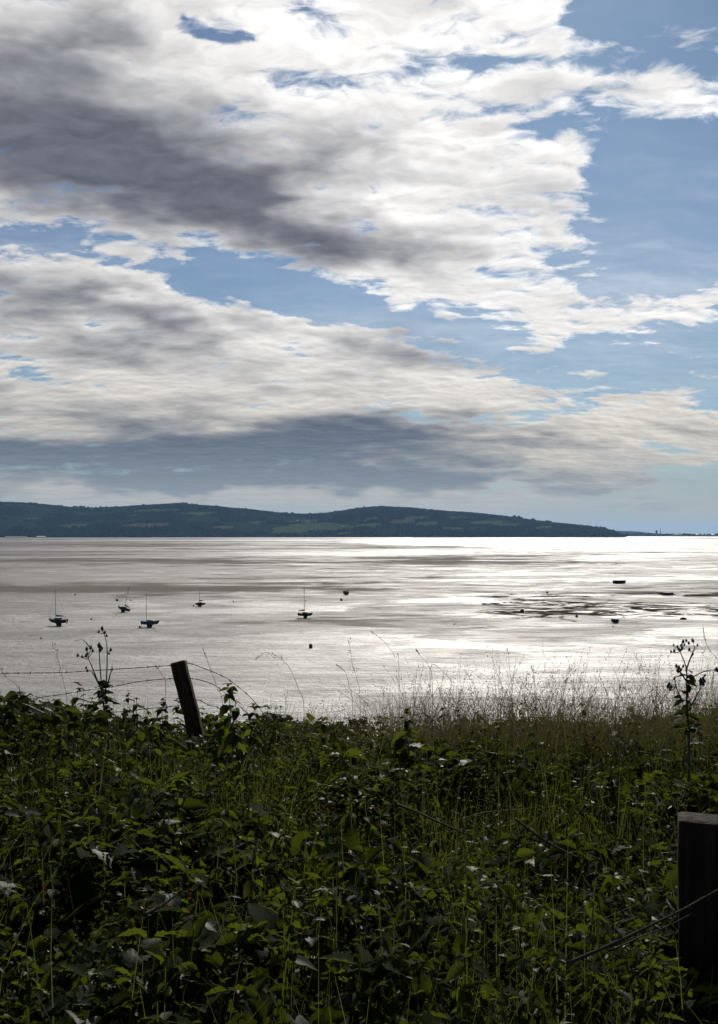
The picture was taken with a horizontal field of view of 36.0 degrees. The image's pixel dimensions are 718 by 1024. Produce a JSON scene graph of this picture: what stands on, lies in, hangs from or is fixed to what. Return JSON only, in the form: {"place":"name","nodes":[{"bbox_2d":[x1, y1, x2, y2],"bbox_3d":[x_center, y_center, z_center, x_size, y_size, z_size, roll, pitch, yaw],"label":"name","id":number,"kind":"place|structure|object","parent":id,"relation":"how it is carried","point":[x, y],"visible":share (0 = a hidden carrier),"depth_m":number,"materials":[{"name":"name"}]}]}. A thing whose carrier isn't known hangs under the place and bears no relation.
{"place":"outdoors","nodes":[
{"label":"outdoors","id":0,"kind":"place"},
{"bbox_2d":[52,643,67,756],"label":"grass stalk","id":1,"kind":"object","parent":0,"point":[66,693],"depth_m":6.58,"materials":[{"name":"plant"}]},
{"bbox_2d":[0,537,141,537],"bbox_3d":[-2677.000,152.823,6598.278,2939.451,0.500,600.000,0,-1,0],"label":"shore","id":2,"kind":"structure","parent":0,"point":[82,537],"depth_m":6665.76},
{"bbox_2d":[151,537,411,537],"bbox_3d":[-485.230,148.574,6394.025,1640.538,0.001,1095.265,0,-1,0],"label":"water","id":3,"kind":"structure","parent":0,"point":[281,537],"depth_m":6652.43,"materials":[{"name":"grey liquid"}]},
{"bbox_2d":[0,503,602,536],"bbox_3d":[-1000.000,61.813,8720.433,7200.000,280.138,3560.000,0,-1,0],"label":"hills","id":4,"kind":"structure","parent":0,"point":[272,529],"depth_m":7506.30,"materials":[{"name":"green plant"}]},
{"bbox_2d":[0,501,626,536],"bbox_3d":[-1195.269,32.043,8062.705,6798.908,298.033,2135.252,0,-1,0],"label":"hillside woods","id":5,"kind":"object","parent":4,"relation":"on","point":[464,523],"visible":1,"depth_m":7613.90,"materials":[{"name":"green plant"}]},
{"bbox_2d":[0,665,717,1023],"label":"ground","id":6,"kind":"structure","parent":0,"point":[461,849],"depth_m":4.96,"materials":[{"name":"green plant"}]},
{"bbox_2d":[0,691,65,737],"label":"bramble shoot","id":7,"kind":"object","parent":6,"relation":"on","point":[12,699],"visible":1,"depth_m":4.91,"materials":[{"name":"green plant"}]},
{"bbox_2d":[12,706,78,806],"bbox_3d":[-1.432,1.398,4.987,0.233,1.043,0.323,-1,-1,39],"label":"bramble shoot","id":8,"kind":"object","parent":6,"relation":"on","point":[33,721],"visible":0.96,"depth_m":4.95,"materials":[{"name":"green plant"}]},
{"bbox_2d":[49,729,71,782],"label":"nettle plant","id":9,"kind":"object","parent":6,"relation":"on","point":[58,749],"visible":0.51,"depth_m":5.97,"materials":[{"name":"green plant"}]},
{"bbox_2d":[53,707,110,796],"bbox_3d":[-1.344,1.454,5.380,0.264,0.976,0.305,0,-1,0],"label":"bramble shoot","id":10,"kind":"object","parent":6,"relation":"on","point":[74,723],"visible":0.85,"depth_m":5.36,"materials":[{"name":"green plant"}]},
{"bbox_2d":[82,697,106,761],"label":"nettle plant","id":11,"kind":"object","parent":6,"relation":"on","point":[87,743],"visible":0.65,"depth_m":6.57,"materials":[{"name":"green plant"}]},
{"bbox_2d":[76,626,120,762],"bbox_3d":[-1.505,1.324,6.386,0.279,1.341,0.173,0,-1,0],"label":"ragwort plant","id":12,"kind":"object","parent":6,"relation":"on","point":[102,693],"visible":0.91,"depth_m":6.37,"materials":[{"name":"green plant"}]},
{"bbox_2d":[0,660,273,749],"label":"barbed wire fence","id":13,"kind":"object","parent":6,"relation":"on","point":[182,678],"visible":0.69,"depth_m":7.72,"materials":[{"name":"brown wood"}]},
{"bbox_2d":[126,698,147,783],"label":"nettle plant","id":14,"kind":"object","parent":6,"relation":"on","point":[129,734],"visible":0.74,"depth_m":6.27,"materials":[{"name":"green plant"}]},
{"bbox_2d":[139,717,162,801],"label":"nettle plant","id":15,"kind":"object","parent":6,"relation":"on","point":[156,741],"visible":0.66,"depth_m":5.96,"materials":[{"name":"green plant"}]},
{"bbox_2d":[155,665,165,757],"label":"grass stalk","id":16,"kind":"object","parent":6,"relation":"on","point":[165,692],"depth_m":6.58,"materials":[{"name":"plant"}]},
{"bbox_2d":[148,698,179,788],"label":"nettle plant","id":17,"kind":"object","parent":6,"relation":"on","point":[161,736],"visible":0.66,"depth_m":6.26,"materials":[{"name":"green plant"}]},
{"bbox_2d":[207,716,224,814],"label":"nettle plant","id":18,"kind":"object","parent":6,"relation":"on","point":[221,740],"visible":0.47,"depth_m":6.07,"materials":[{"name":"green plant"}]},
{"bbox_2d":[207,683,246,787],"bbox_3d":[-0.711,1.444,5.955,0.212,1.038,0.244,0,-1,0],"label":"nettle plant","id":19,"kind":"object","parent":6,"relation":"on","point":[223,726],"visible":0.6,"depth_m":5.96,"materials":[{"name":"green plant"}]},
{"bbox_2d":[224,699,255,814],"bbox_3d":[-0.638,1.466,5.752,0.189,0.981,0.186,-1,-1,42],"label":"nettle plant","id":20,"kind":"object","parent":6,"relation":"on","point":[231,741],"visible":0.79,"depth_m":5.77,"materials":[{"name":"green plant"}]},
{"bbox_2d":[240,703,273,802],"bbox_3d":[-0.557,1.485,5.856,0.171,0.941,0.155,0,-1,24],"label":"nettle plant","id":21,"kind":"object","parent":6,"relation":"on","point":[264,751],"visible":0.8,"depth_m":5.87,"materials":[{"name":"green plant"}]},
{"bbox_2d":[254,650,304,755],"bbox_3d":[-0.491,1.424,6.792,0.309,1.145,0.084,0,-1,-8],"label":"grass stalk","id":22,"kind":"object","parent":6,"relation":"on","point":[300,693],"depth_m":6.78,"materials":[{"name":"plant"}]},
{"bbox_2d":[9,703,661,1003],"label":"dock stalks","id":23,"kind":"object","parent":6,"relation":"on","point":[148,811],"visible":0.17,"depth_m":4.11,"materials":[{"name":"brown plant"}]},
{"bbox_2d":[347,638,360,753],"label":"grass stalk","id":24,"kind":"object","parent":6,"relation":"on","point":[359,691],"depth_m":6.88,"materials":[{"name":"plant"}]},
{"bbox_2d":[0,694,717,1023],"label":"bramble undergrowth","id":25,"kind":"object","parent":6,"relation":"on","point":[137,852],"visible":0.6,"depth_m":3.66,"materials":[{"name":"green plant"}]},
{"bbox_2d":[142,887,181,916],"bbox_3d":[-0.425,0.851,2.408,0.020,0.023,0.161,0,-1,21],"label":"bramble cane","id":26,"kind":"object","parent":25,"relation":"on","point":[152,910],"visible":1,"depth_m":2.39,"materials":[{"name":"plant"}]},
{"bbox_2d":[397,803,469,835],"bbox_3d":[0.227,0.966,3.481,0.020,0.023,0.448,1,-1,-26],"label":"bramble cane","id":27,"kind":"object","parent":25,"relation":"on","point":[424,815],"visible":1,"depth_m":3.47,"materials":[{"name":"plant"}]},
{"bbox_2d":[515,818,581,859],"bbox_3d":[0.549,0.942,3.188,0.024,0.070,0.256,1,-1,-38],"label":"bramble cane","id":28,"kind":"object","parent":25,"relation":"on","point":[536,834],"visible":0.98,"depth_m":3.20,"materials":[{"name":"plant"}]},
{"bbox_2d":[611,913,692,950],"bbox_3d":[0.649,0.924,2.434,0.016,0.037,0.396,-1,-1,41],"label":"bramble cane","id":29,"kind":"object","parent":25,"relation":"on","point":[637,938],"visible":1,"depth_m":2.41,"materials":[{"name":"plant"}]},
{"bbox_2d":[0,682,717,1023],"bbox_3d":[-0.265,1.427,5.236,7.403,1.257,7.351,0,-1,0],"label":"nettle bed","id":30,"kind":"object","parent":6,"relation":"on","point":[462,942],"visible":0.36,"depth_m":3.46,"materials":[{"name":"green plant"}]},
{"bbox_2d":[391,708,420,824],"bbox_3d":[0.277,1.527,6.162,0.196,0.859,0.225,0,-1,0],"label":"nettle plant","id":31,"kind":"object","parent":6,"relation":"on","point":[400,744],"visible":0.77,"depth_m":6.17,"materials":[{"name":"green plant"}]},
{"bbox_2d":[416,649,432,708],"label":"grass stalk","id":32,"kind":"object","parent":6,"relation":"on","point":[432,685],"depth_m":6.78,"materials":[{"name":"plant"}]},
{"bbox_2d":[506,647,512,749],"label":"grass stalk","id":33,"kind":"object","parent":6,"relation":"on","point":[512,704],"depth_m":6.88,"materials":[{"name":"plant"}]},
{"bbox_2d":[666,638,717,784],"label":"ragwort plant","id":34,"kind":"object","parent":6,"relation":"on","point":[690,726],"visible":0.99,"depth_m":5.57,"materials":[{"name":"green plant"}]},
{"bbox_2d":[677,812,717,1010],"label":"fence post","id":35,"kind":"object","parent":6,"relation":"on","point":[697,850],"visible":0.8,"depth_m":2.73,"materials":[{"name":"grey wood"}]},
{"bbox_2d":[566,889,717,964],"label":"wire","id":36,"kind":"object","parent":35,"relation":"attached to","point":[600,949],"visible":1,"depth_m":2.26,"materials":[{"name":"grey metal"}]},
{"bbox_2d":[0,534,717,770],"bbox_3d":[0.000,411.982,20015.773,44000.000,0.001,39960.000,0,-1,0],"label":"sea","id":37,"kind":"structure","parent":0,"point":[406,600],"depth_m":320.63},
{"bbox_2d":[4,536,27,537],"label":"shed","id":38,"kind":"structure","parent":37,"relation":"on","point":[15,537],"depth_m":6243.23,"materials":[{"name":"concrete"}]},
{"bbox_2d":[48,591,67,625],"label":"sailing boat","id":39,"kind":"object","parent":37,"relation":"on","point":[58,621],"visible":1,"depth_m":298.30,"materials":[{"name":"brown wood"}]},
{"bbox_2d":[0,535,147,536],"bbox_3d":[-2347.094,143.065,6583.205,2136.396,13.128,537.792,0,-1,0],"label":"shore woods","id":40,"kind":"object","parent":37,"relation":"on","point":[85,536],"visible":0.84,"depth_m":6487.01,"materials":[{"name":"green plant"}]},
{"bbox_2d":[118,589,129,611],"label":"sailing boat","id":41,"kind":"object","parent":37,"relation":"on","point":[122,608],"visible":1,"depth_m":350.10,"materials":[{"name":"brown wood"}]},
{"bbox_2d":[140,600,159,626],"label":"sailing boat","id":42,"kind":"object","parent":37,"relation":"on","point":[149,623],"visible":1,"depth_m":293.48,"materials":[{"name":"brown wood"}]},
{"bbox_2d":[196,594,204,606],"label":"sailing boat","id":43,"kind":"object","parent":37,"relation":"on","point":[199,603],"visible":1,"depth_m":374.81,"materials":[{"name":"brown wood"}]},
{"bbox_2d":[297,588,312,617],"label":"sailing boat","id":44,"kind":"object","parent":37,"relation":"on","point":[305,614],"visible":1,"depth_m":325.26,"materials":[{"name":"brown wood"}]},
{"bbox_2d":[611,619,618,622],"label":"rowing boat","id":45,"kind":"object","parent":37,"relation":"on","point":[614,620],"visible":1,"depth_m":307.11,"materials":[{"name":"brown wood"}]},
{"bbox_2d":[613,580,625,583],"bbox_3d":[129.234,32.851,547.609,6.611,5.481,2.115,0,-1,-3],"label":"punt","id":46,"kind":"object","parent":37,"relation":"on","point":[619,581],"visible":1,"depth_m":546.76,"materials":[{"name":"brown wood"}]},
{"bbox_2d":[0,0,717,533],"label":"sky","id":47,"kind":"structure","parent":0,"point":[296,256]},
{"bbox_2d":[50,642,717,842],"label":"seeding grass","id":48,"kind":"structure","parent":0,"point":[458,721],"depth_m":7.30,"materials":[{"name":"beige plant"}]},
{"bbox_2d":[315,539,717,547],"bbox_3d":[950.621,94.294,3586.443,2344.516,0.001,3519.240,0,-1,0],"label":"water","id":49,"kind":"structure","parent":0,"point":[631,543],"depth_m":3014.69,"materials":[{"name":"grey liquid"}]},
{"bbox_2d":[617,531,654,533],"bbox_3d":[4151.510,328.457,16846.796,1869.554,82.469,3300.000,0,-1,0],"label":"distant hill","id":50,"kind":"structure","parent":0,"point":[629,532],"depth_m":16044.30,"materials":[{"name":"blue"}]},
{"bbox_2d":[635,638,656,641],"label":"water","id":51,"kind":"structure","parent":0,"point":[646,639],"depth_m":259.70,"materials":[{"name":"grey liquid"}]},
{"bbox_2d":[630,535,717,535],"bbox_3d":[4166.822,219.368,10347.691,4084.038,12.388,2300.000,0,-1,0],"label":"coastal land","id":52,"kind":"structure","parent":0,"point":[685,535],"depth_m":9517.93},
{"bbox_2d":[625,533,717,535],"bbox_3d":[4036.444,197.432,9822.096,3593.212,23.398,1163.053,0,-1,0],"label":"coastal woods","id":53,"kind":"object","parent":52,"relation":"on","point":[650,534],"visible":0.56,"depth_m":9608.65,"materials":[{"name":"green plant"}]}
]}

